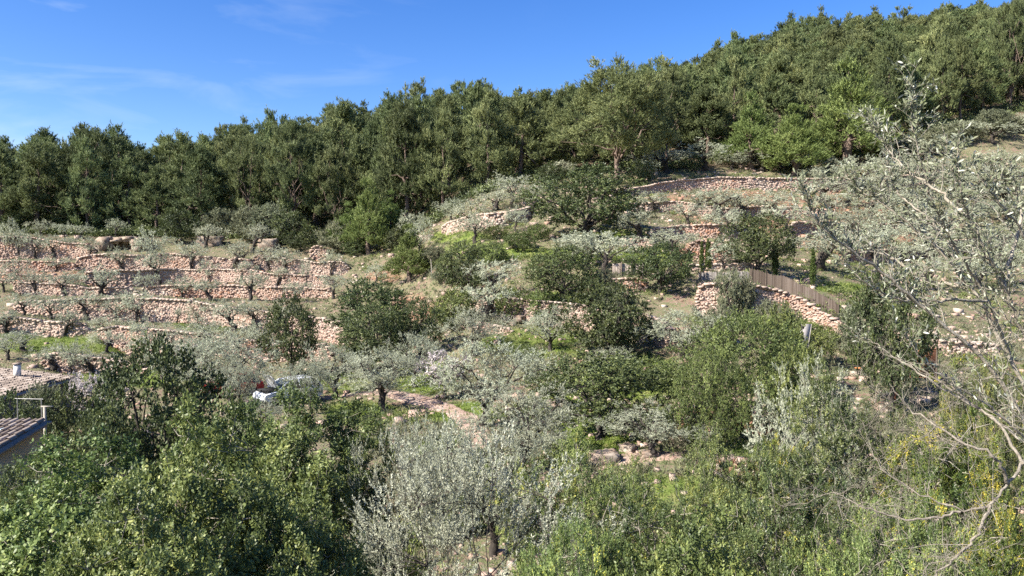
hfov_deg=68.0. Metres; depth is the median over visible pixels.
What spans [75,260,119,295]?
olive tree
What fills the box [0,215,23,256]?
olive tree
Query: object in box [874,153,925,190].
olive tree
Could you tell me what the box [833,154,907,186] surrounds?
olive tree
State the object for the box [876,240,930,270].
olive tree
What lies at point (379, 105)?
pine tree
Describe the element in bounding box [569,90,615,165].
pine tree
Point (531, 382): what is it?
bush
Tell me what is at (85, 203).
pine tree
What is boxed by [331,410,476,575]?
olive tree
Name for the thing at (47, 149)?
pine tree
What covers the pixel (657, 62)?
pine tree
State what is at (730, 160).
olive tree
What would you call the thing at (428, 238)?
rock
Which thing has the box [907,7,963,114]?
pine tree
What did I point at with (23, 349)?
olive tree
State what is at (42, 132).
pine tree
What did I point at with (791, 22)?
pine tree
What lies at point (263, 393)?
parked car
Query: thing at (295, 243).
bush
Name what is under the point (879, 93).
pine tree
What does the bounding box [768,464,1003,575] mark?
bush
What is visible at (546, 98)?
pine tree
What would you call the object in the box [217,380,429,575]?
carob tree
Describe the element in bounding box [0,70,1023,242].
undergrowth
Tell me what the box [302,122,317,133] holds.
pine tree
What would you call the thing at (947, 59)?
pine tree
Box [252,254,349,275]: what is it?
dry stone wall
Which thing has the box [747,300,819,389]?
bush
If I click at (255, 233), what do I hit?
olive tree
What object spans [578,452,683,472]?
stone wall
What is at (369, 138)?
pine tree
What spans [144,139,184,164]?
pine tree
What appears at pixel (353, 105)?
pine tree
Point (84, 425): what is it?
carob tree
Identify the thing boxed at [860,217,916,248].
olive tree
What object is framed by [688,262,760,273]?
dry stone wall
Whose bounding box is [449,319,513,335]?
dry stone wall
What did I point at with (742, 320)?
bush
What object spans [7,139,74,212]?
pine tree
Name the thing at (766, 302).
bush
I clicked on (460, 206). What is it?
olive tree
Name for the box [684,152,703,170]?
bush
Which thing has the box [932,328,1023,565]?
bush
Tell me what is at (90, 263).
dry stone wall
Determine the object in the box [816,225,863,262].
olive tree
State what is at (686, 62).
pine tree
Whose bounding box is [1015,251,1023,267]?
olive tree
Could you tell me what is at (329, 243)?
bush
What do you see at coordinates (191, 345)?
olive tree
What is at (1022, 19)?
pine tree
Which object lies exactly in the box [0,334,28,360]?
olive tree
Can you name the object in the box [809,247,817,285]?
cypress
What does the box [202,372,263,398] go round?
parked car
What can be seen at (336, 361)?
olive tree
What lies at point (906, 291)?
olive sapling
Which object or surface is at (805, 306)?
dry stone wall
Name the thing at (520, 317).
rock
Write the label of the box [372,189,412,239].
pine tree
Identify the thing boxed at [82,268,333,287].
dry stone wall
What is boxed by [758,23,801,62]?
pine tree
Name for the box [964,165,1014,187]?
olive tree
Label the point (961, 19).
pine tree
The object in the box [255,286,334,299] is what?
dry stone wall
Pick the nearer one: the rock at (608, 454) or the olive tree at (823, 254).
the rock at (608, 454)
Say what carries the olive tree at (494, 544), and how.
on the ground at (1012, 144)
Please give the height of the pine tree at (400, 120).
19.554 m
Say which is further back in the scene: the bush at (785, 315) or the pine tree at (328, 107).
the pine tree at (328, 107)
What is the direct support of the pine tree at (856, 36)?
on the ground at (1012, 144)
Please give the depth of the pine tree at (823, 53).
157.89 m
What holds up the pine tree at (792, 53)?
on the ground at (1012, 144)
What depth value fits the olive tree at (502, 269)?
61.27 m
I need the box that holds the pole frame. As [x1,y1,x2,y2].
[15,398,42,434]
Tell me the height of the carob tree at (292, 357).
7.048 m
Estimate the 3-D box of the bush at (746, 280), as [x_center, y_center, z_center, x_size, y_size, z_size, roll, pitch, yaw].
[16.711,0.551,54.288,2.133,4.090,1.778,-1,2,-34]
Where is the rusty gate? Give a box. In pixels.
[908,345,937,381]
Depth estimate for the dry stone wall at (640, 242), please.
72.27 m
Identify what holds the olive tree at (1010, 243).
on the ground at (1012, 144)
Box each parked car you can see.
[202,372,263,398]
[253,375,323,405]
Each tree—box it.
[0,134,17,158]
[0,142,84,227]
[0,143,16,175]
[0,145,32,226]
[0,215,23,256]
[0,255,31,279]
[0,269,20,292]
[0,305,19,333]
[0,328,46,351]
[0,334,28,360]
[0,423,201,575]
[0,450,73,574]
[1,290,46,315]
[2,135,70,208]
[6,144,17,154]
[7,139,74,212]
[7,225,31,254]
[13,266,50,294]
[17,232,53,258]
[19,135,57,148]
[22,218,55,235]
[23,345,82,370]
[24,391,174,523]
[25,126,61,148]
[27,138,62,194]
[30,295,70,318]
[31,231,78,257]
[35,255,78,271]
[40,270,90,295]
[40,461,299,575]
[48,336,89,373]
[51,124,136,219]
[51,220,72,237]
[52,308,88,337]
[58,133,116,228]
[59,121,119,208]
[62,287,109,320]
[63,347,115,372]
[65,223,94,238]
[66,371,128,415]
[75,236,107,254]
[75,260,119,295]
[75,385,323,575]
[76,330,244,500]
[84,308,148,346]
[85,329,126,352]
[96,290,130,320]
[97,154,159,227]
[100,119,146,206]
[103,217,131,236]
[103,245,131,269]
[112,147,168,205]
[112,288,158,322]
[119,332,168,350]
[126,315,156,344]
[128,163,182,226]
[128,223,176,262]
[131,270,159,291]
[133,245,174,285]
[134,130,199,197]
[136,326,257,396]
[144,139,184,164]
[145,128,207,214]
[156,320,189,344]
[159,134,209,197]
[161,396,287,500]
[162,327,292,404]
[164,274,194,297]
[166,143,229,230]
[173,307,185,322]
[174,238,210,268]
[180,313,223,342]
[183,277,226,300]
[184,298,207,322]
[188,149,277,219]
[192,132,219,160]
[192,221,233,247]
[192,324,235,355]
[196,259,220,281]
[196,298,254,330]
[200,124,253,203]
[208,134,236,160]
[210,123,257,152]
[212,123,235,137]
[215,320,258,357]
[217,239,263,268]
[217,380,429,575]
[218,356,267,403]
[220,133,277,222]
[225,396,284,433]
[230,259,260,281]
[233,266,270,301]
[236,296,267,326]
[236,479,381,575]
[240,116,254,134]
[242,319,280,359]
[243,221,278,253]
[244,124,318,215]
[246,128,265,178]
[249,116,288,206]
[249,243,284,271]
[250,288,321,375]
[261,105,288,126]
[261,116,324,215]
[265,247,301,272]
[266,297,300,328]
[270,266,296,285]
[273,115,307,140]
[273,131,352,226]
[276,358,343,413]
[280,279,312,297]
[289,126,316,174]
[294,114,317,139]
[295,340,372,398]
[298,258,311,286]
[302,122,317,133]
[309,144,364,219]
[312,95,372,211]
[313,101,350,123]
[314,109,342,137]
[315,106,345,126]
[316,270,351,298]
[317,249,348,275]
[323,272,412,350]
[324,201,365,251]
[325,134,375,217]
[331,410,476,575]
[332,404,634,575]
[334,301,413,375]
[334,341,433,411]
[337,178,391,254]
[341,117,367,140]
[345,101,364,128]
[352,99,372,118]
[355,113,393,192]
[357,116,415,216]
[364,259,386,285]
[367,98,441,217]
[369,98,394,119]
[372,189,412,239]
[373,98,395,113]
[378,88,418,119]
[379,222,430,281]
[383,100,404,129]
[385,90,442,205]
[385,293,453,353]
[385,327,447,387]
[394,207,435,234]
[395,411,486,521]
[397,76,428,104]
[404,104,445,196]
[404,330,564,426]
[406,215,433,248]
[412,104,474,206]
[413,348,472,400]
[418,93,472,185]
[421,86,443,103]
[424,87,445,117]
[427,304,520,356]
[428,416,555,556]
[430,92,463,118]
[430,197,468,220]
[432,94,466,115]
[435,239,487,289]
[442,195,496,218]
[443,83,489,149]
[448,212,505,243]
[450,80,473,95]
[451,277,518,320]
[453,77,510,165]
[459,378,591,473]
[461,83,518,184]
[462,255,523,294]
[474,188,529,210]
[483,82,503,97]
[485,170,530,204]
[486,95,543,171]
[491,94,559,176]
[497,97,506,116]
[498,93,515,131]
[501,93,551,157]
[502,204,527,232]
[511,85,521,97]
[513,160,660,236]
[518,178,558,220]
[519,348,686,440]
[520,240,600,300]
[520,305,575,351]
[525,89,545,141]
[534,85,595,168]
[534,87,553,98]
[537,89,569,121]
[540,51,682,183]
[543,159,577,179]
[550,83,595,156]
[551,233,608,263]
[552,277,659,357]
[553,227,634,270]
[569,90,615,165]
[570,230,637,271]
[584,346,635,366]
[590,92,642,159]
[591,395,725,457]
[601,92,658,160]
[612,202,670,238]
[615,63,680,141]
[620,240,704,293]
[624,141,684,173]
[628,189,668,212]
[629,223,699,260]
[630,58,652,72]
[630,305,735,356]
[631,156,661,177]
[645,67,702,158]
[650,305,821,438]
[653,51,667,71]
[660,64,704,149]
[662,63,698,74]
[664,198,711,224]
[668,63,707,142]
[670,137,733,170]
[677,83,746,159]
[681,59,689,65]
[681,182,747,218]
[682,186,722,215]
[689,52,710,65]
[690,49,718,71]
[691,55,710,77]
[695,49,724,66]
[697,67,736,113]
[699,204,744,237]
[702,42,761,117]
[703,37,723,57]
[703,55,761,148]
[705,190,769,217]
[706,235,740,268]
[707,45,730,63]
[712,149,750,169]
[713,211,801,270]
[714,89,785,169]
[722,28,742,50]
[725,36,762,60]
[727,63,754,84]
[731,40,766,80]
[734,149,781,171]
[741,68,767,109]
[742,188,804,215]
[742,346,868,574]
[745,34,768,66]
[749,52,811,132]
[750,72,805,136]
[753,32,766,43]
[754,101,835,175]
[755,48,790,81]
[756,203,814,233]
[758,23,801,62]
[760,21,796,49]
[761,29,778,40]
[771,47,796,89]
[781,10,799,28]
[781,70,827,119]
[783,21,815,33]
[784,19,800,33]
[784,230,884,270]
[786,176,857,202]
[787,39,804,70]
[789,155,835,173]
[791,13,817,34]
[791,58,826,102]
[792,39,827,69]
[795,26,805,38]
[795,41,835,82]
[795,48,839,135]
[798,30,810,46]
[799,159,860,188]
[800,54,904,163]
[801,25,846,51]
[802,26,822,40]
[803,209,854,226]
[807,17,850,53]
[807,186,852,215]
[809,42,863,104]
[810,19,832,31]
[812,40,882,108]
[814,4,831,26]
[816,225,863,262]
[820,204,881,235]
[824,14,841,28]
[824,75,884,126]
[826,218,896,262]
[828,37,877,86]
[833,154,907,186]
[836,29,877,59]
[838,178,880,205]
[841,11,863,30]
[841,259,941,411]
[842,17,880,33]
[845,15,879,41]
[847,190,900,218]
[859,172,911,201]
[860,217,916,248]
[861,205,907,231]
[862,29,909,126]
[863,184,926,217]
[864,4,884,20]
[864,53,918,111]
[865,21,903,32]
[867,33,920,64]
[869,166,941,196]
[870,13,897,28]
[872,20,904,43]
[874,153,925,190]
[875,194,934,227]
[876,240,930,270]
[884,53,919,102]
[887,3,913,20]
[888,18,918,36]
[893,48,945,127]
[893,218,956,256]
[894,137,942,158]
[896,134,965,158]
[897,13,930,32]
[898,43,932,70]
[898,208,970,227]
[899,234,967,260]
[901,12,935,23]
[902,155,952,183]
[905,185,951,203]
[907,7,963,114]
[910,24,932,45]
[911,24,928,38]
[911,254,948,290]
[914,230,976,267]
[915,220,1001,254]
[924,156,973,182]
[925,8,938,20]
[925,34,967,124]
[926,33,991,105]
[928,6,958,29]
[930,249,983,285]
[931,1,972,24]
[931,184,989,214]
[933,18,968,74]
[936,169,978,197]
[937,119,984,140]
[940,199,1005,226]
[944,6,965,25]
[944,34,989,119]
[950,14,977,29]
[957,8,973,20]
[959,258,1023,289]
[960,24,978,54]
[962,10,979,17]
[962,39,1013,109]
[963,4,986,12]
[963,165,1001,188]
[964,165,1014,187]
[964,183,1008,209]
[965,1,1006,30]
[965,216,1022,248]
[967,6,1001,37]
[967,121,1023,143]
[969,16,1014,66]
[970,0,989,10]
[970,198,1023,224]
[971,147,1021,173]
[977,179,1022,207]
[978,3,1023,99]
[978,232,1023,262]
[979,150,1023,169]
[985,0,1023,108]
[990,242,1023,283]
[992,112,1023,129]
[995,193,1023,210]
[998,16,1023,95]
[998,217,1023,249]
[1004,163,1023,179]
[1007,235,1023,250]
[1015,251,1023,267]
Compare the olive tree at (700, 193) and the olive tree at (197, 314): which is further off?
the olive tree at (700, 193)
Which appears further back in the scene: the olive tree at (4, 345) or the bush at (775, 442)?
the olive tree at (4, 345)
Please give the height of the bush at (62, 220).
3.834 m
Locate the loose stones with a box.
[0,158,1023,575]
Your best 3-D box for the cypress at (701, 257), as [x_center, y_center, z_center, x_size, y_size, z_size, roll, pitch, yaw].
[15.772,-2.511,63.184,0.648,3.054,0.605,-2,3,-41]
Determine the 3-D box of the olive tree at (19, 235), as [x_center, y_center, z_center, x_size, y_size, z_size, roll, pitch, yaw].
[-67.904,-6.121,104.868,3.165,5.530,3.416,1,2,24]
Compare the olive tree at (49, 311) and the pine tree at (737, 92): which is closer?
the olive tree at (49, 311)
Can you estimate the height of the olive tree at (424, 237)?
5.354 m
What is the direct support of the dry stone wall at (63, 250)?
on the ground at (1012, 144)
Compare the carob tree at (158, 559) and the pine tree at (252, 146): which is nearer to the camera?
the carob tree at (158, 559)
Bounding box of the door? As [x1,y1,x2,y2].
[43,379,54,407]
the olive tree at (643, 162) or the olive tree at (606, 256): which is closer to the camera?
the olive tree at (606, 256)
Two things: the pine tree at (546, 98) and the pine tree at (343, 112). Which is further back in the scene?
the pine tree at (546, 98)
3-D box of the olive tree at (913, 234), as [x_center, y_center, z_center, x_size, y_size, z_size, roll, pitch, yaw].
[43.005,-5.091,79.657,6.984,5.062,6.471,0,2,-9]
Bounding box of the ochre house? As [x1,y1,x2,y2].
[0,417,51,524]
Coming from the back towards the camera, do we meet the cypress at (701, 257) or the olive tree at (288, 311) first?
the olive tree at (288, 311)
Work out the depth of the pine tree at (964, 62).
131.55 m
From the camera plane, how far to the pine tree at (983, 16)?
192.09 m
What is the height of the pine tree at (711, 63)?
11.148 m
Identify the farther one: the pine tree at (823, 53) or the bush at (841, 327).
the pine tree at (823, 53)
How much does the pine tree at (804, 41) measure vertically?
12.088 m
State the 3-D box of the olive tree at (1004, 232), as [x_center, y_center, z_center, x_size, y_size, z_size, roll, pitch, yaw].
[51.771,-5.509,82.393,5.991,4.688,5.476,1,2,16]
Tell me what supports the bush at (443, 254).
on the ground at (1012, 144)
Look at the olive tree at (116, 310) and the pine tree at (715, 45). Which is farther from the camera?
the pine tree at (715, 45)
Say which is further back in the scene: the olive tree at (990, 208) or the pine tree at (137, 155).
the pine tree at (137, 155)
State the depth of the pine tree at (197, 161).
115.08 m
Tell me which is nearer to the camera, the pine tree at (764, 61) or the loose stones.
the loose stones
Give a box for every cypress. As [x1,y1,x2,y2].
[698,240,704,271]
[704,238,711,270]
[771,235,778,274]
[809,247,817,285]
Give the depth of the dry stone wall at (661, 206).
89.46 m
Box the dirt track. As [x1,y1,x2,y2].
[245,389,488,468]
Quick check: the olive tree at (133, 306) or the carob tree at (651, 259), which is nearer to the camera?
the carob tree at (651, 259)
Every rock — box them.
[196,236,224,245]
[257,238,280,248]
[415,234,434,241]
[498,211,515,220]
[512,315,525,322]
[547,399,565,407]
[586,448,619,465]
[618,442,640,452]
[638,449,659,458]
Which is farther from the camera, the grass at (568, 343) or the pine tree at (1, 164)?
the pine tree at (1, 164)
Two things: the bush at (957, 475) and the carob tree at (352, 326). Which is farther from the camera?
the carob tree at (352, 326)
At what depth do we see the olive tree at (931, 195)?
92.75 m
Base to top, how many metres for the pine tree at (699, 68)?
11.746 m
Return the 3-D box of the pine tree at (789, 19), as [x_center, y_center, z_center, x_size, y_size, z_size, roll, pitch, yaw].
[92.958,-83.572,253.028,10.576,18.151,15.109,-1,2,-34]
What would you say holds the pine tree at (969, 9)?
on the ground at (1012, 144)
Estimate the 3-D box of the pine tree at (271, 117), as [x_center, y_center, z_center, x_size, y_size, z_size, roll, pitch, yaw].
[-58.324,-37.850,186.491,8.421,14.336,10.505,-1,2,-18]
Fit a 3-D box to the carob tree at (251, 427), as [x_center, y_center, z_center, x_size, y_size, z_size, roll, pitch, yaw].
[-6.673,5.775,17.653,2.993,6.308,4.115,0,2,3]
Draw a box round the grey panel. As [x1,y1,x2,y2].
[800,324,811,346]
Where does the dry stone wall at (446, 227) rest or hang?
on the ground at (1012, 144)
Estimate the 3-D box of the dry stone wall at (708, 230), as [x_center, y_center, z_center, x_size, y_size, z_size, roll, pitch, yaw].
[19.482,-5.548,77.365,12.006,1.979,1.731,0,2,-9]
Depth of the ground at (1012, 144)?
63.45 m
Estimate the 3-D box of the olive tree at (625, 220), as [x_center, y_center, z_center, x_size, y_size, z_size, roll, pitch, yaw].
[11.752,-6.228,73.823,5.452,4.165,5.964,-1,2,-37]
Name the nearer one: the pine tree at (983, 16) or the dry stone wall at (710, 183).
the dry stone wall at (710, 183)
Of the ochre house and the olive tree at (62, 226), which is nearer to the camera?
the ochre house
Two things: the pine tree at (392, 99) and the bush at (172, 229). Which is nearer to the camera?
the bush at (172, 229)
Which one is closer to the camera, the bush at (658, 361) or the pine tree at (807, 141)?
the bush at (658, 361)
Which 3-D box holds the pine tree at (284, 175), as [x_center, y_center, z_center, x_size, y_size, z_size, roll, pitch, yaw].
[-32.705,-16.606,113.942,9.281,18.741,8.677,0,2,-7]
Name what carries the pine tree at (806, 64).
on the ground at (1012, 144)
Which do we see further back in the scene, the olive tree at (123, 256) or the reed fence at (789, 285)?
the olive tree at (123, 256)
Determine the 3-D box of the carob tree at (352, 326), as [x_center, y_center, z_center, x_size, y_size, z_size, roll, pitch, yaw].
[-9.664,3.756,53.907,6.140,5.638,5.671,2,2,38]
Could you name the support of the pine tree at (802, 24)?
on the ground at (1012, 144)
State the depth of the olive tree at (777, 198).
88.20 m
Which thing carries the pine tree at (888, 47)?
on the ground at (1012, 144)
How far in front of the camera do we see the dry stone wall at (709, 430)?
34.43 m
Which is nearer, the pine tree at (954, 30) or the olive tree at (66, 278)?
the olive tree at (66, 278)
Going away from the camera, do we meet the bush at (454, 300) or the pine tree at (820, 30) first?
the bush at (454, 300)
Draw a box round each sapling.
[666,418,750,544]
[757,55,1023,575]
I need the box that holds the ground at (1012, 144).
[0,36,1023,575]
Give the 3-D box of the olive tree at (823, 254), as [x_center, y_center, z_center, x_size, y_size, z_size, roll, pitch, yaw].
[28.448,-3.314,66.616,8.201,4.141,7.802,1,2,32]
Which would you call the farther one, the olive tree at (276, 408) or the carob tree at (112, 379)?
the olive tree at (276, 408)
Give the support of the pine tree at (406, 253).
on the ground at (1012, 144)
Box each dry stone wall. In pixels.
[0,236,97,260]
[0,260,81,271]
[0,273,83,282]
[0,316,91,336]
[13,282,140,296]
[13,297,345,343]
[39,352,151,373]
[75,253,255,272]
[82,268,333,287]
[97,325,335,361]
[142,284,254,298]
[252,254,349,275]
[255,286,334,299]
[309,245,329,261]
[441,206,535,234]
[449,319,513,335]
[471,295,675,347]
[595,277,648,300]
[609,168,953,198]
[618,238,654,248]
[634,201,834,218]
[648,224,752,239]
[671,403,773,438]
[686,239,734,262]
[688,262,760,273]
[694,282,844,333]
[715,454,790,481]
[788,221,896,236]
[849,234,1023,264]
[858,318,1000,355]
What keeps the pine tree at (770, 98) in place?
on the ground at (1012, 144)
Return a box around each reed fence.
[699,271,749,281]
[750,268,839,314]
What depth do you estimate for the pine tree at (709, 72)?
138.67 m
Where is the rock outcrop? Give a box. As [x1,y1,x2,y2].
[94,236,152,251]
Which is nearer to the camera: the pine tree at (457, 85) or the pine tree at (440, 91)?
the pine tree at (440, 91)
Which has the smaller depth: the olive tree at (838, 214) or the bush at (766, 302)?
the bush at (766, 302)
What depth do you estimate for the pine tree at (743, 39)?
210.01 m
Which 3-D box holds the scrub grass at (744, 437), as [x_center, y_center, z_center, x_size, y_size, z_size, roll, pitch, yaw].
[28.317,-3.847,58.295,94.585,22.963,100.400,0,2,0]
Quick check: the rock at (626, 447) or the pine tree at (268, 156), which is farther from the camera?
the pine tree at (268, 156)
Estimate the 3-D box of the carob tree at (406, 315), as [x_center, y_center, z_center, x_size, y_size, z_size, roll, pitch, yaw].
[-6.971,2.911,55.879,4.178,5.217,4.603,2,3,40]
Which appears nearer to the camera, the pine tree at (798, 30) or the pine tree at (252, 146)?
the pine tree at (252, 146)
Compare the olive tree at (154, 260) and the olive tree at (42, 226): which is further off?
the olive tree at (42, 226)
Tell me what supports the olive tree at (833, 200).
on the ground at (1012, 144)
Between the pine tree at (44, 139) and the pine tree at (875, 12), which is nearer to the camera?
the pine tree at (44, 139)
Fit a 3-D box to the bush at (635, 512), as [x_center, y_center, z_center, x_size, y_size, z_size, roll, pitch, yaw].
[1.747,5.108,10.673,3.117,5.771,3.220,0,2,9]
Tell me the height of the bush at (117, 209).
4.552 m
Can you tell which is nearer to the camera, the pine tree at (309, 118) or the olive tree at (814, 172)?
the olive tree at (814, 172)
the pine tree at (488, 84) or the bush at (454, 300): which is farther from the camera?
the pine tree at (488, 84)
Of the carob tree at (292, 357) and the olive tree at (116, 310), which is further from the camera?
the olive tree at (116, 310)
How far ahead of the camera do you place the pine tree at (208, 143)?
155.63 m
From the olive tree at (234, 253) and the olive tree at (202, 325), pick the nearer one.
the olive tree at (202, 325)
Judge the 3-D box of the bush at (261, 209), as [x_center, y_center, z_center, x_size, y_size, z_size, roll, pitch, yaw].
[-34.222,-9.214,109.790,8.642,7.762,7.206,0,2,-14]
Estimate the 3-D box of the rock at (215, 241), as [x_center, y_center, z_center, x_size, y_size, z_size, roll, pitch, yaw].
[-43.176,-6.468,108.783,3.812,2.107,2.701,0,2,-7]
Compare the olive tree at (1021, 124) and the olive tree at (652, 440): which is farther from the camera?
the olive tree at (1021, 124)
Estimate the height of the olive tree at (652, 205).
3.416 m
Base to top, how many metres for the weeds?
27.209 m
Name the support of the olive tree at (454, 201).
on the ground at (1012, 144)
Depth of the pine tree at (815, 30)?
203.46 m
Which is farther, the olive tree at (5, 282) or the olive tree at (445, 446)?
the olive tree at (5, 282)
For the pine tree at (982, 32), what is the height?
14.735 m
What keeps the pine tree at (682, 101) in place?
on the ground at (1012, 144)
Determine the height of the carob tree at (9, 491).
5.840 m
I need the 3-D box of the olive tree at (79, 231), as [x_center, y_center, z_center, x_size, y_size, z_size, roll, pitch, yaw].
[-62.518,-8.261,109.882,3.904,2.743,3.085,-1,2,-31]
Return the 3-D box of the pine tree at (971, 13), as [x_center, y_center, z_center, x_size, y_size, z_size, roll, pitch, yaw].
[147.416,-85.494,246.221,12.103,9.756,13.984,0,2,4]
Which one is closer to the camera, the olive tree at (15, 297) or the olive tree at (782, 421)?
the olive tree at (782, 421)
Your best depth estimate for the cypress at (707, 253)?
63.06 m
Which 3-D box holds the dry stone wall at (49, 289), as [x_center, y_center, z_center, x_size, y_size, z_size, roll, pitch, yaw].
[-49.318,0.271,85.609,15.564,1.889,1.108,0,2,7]
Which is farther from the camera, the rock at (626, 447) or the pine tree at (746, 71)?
the pine tree at (746, 71)
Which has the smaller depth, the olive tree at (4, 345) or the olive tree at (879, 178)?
the olive tree at (4, 345)
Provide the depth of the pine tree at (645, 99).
99.91 m
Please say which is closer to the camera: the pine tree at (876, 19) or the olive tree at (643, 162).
the olive tree at (643, 162)
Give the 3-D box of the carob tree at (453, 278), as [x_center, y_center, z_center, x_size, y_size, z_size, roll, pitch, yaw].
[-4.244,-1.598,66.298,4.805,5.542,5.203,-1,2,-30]
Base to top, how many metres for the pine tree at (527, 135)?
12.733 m
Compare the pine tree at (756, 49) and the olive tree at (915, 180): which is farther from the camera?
the pine tree at (756, 49)
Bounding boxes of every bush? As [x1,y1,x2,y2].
[0,209,36,228]
[0,386,61,436]
[15,379,67,437]
[35,379,92,445]
[47,210,85,225]
[115,203,148,223]
[157,208,205,243]
[201,206,241,235]
[225,203,271,241]
[242,199,304,240]
[269,210,314,241]
[277,230,322,251]
[312,219,356,253]
[340,238,365,255]
[381,226,408,250]
[418,245,447,263]
[426,263,452,282]
[427,285,482,329]
[429,294,462,321]
[432,250,466,269]
[455,262,482,283]
[477,224,509,238]
[477,242,508,265]
[484,425,670,575]
[494,284,530,318]
[501,230,541,251]
[509,343,537,359]
[511,496,646,575]
[518,367,571,390]
[525,287,565,318]
[526,223,553,238]
[530,255,561,272]
[532,458,742,575]
[533,162,565,186]
[591,267,620,299]
[593,281,644,355]
[607,498,760,575]
[615,355,687,388]
[625,159,656,184]
[639,441,795,575]
[653,454,919,575]
[657,340,756,451]
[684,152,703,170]
[701,301,739,346]
[709,353,969,575]
[712,266,745,314]
[735,268,760,312]
[735,312,754,333]
[741,397,844,575]
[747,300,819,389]
[750,297,801,336]
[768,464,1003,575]
[769,340,834,444]
[793,318,840,363]
[832,299,895,358]
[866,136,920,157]
[867,342,1023,575]
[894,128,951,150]
[929,423,1023,575]
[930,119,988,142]
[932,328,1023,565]
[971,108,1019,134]
[1004,117,1023,130]
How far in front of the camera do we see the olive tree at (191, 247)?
96.42 m
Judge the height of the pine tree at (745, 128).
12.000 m
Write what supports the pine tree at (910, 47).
on the ground at (1012, 144)
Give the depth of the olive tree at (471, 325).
53.10 m
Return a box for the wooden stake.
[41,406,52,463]
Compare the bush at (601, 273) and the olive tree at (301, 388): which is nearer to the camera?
the olive tree at (301, 388)
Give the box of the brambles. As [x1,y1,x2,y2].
[336,170,1023,575]
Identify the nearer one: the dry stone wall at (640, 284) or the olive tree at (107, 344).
the dry stone wall at (640, 284)
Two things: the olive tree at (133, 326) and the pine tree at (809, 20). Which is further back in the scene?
the pine tree at (809, 20)
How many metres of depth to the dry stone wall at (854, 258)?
76.72 m
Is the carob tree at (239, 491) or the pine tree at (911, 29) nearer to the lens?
the carob tree at (239, 491)
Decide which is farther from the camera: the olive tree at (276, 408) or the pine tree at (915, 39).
the pine tree at (915, 39)
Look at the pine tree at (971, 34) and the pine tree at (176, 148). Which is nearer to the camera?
the pine tree at (176, 148)
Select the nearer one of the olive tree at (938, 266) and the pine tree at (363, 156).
the olive tree at (938, 266)
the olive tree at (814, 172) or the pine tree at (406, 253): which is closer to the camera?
the pine tree at (406, 253)
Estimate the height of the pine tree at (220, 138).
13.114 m
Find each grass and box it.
[0,227,865,517]
[358,173,1023,575]
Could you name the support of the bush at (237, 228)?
on the ground at (1012, 144)
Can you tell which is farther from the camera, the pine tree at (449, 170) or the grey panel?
the pine tree at (449, 170)
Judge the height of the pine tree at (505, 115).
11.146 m
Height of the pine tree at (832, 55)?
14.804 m
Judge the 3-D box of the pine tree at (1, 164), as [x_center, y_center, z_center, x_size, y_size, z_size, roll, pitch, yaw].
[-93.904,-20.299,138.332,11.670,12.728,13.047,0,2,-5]
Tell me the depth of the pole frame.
33.18 m
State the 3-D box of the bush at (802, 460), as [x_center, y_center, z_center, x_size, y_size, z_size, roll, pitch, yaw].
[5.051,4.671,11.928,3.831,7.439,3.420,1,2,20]
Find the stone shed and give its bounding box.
[0,363,77,419]
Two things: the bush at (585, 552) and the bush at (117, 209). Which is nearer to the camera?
the bush at (585, 552)
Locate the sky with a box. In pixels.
[0,0,1012,157]
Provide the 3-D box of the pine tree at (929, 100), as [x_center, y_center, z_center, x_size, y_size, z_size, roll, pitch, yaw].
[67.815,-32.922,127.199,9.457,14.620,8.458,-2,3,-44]
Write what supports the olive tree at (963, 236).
on the ground at (1012, 144)
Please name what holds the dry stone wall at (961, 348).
on the ground at (1012, 144)
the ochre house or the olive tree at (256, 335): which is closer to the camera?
the ochre house
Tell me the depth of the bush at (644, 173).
102.19 m
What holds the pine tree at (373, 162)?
on the ground at (1012, 144)
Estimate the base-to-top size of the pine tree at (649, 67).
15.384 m
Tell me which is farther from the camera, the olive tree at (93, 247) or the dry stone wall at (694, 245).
the olive tree at (93, 247)
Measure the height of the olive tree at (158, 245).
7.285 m
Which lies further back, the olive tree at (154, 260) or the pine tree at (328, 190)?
the pine tree at (328, 190)
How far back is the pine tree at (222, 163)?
122.02 m
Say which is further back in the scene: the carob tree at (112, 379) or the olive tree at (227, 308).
the olive tree at (227, 308)
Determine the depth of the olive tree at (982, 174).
102.90 m
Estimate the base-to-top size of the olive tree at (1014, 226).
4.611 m
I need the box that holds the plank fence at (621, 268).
[613,262,643,276]
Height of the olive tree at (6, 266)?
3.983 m
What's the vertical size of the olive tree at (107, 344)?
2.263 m
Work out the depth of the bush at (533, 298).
58.13 m
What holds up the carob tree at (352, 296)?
on the ground at (1012, 144)
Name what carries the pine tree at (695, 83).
on the ground at (1012, 144)
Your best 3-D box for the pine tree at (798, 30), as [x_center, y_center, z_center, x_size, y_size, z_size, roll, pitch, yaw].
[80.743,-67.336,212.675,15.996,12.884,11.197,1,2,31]
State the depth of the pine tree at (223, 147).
132.44 m
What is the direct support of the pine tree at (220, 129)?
on the ground at (1012, 144)
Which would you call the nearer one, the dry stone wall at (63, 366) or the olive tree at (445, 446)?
the olive tree at (445, 446)
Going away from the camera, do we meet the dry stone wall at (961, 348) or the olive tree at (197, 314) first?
the dry stone wall at (961, 348)
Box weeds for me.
[0,147,1023,575]

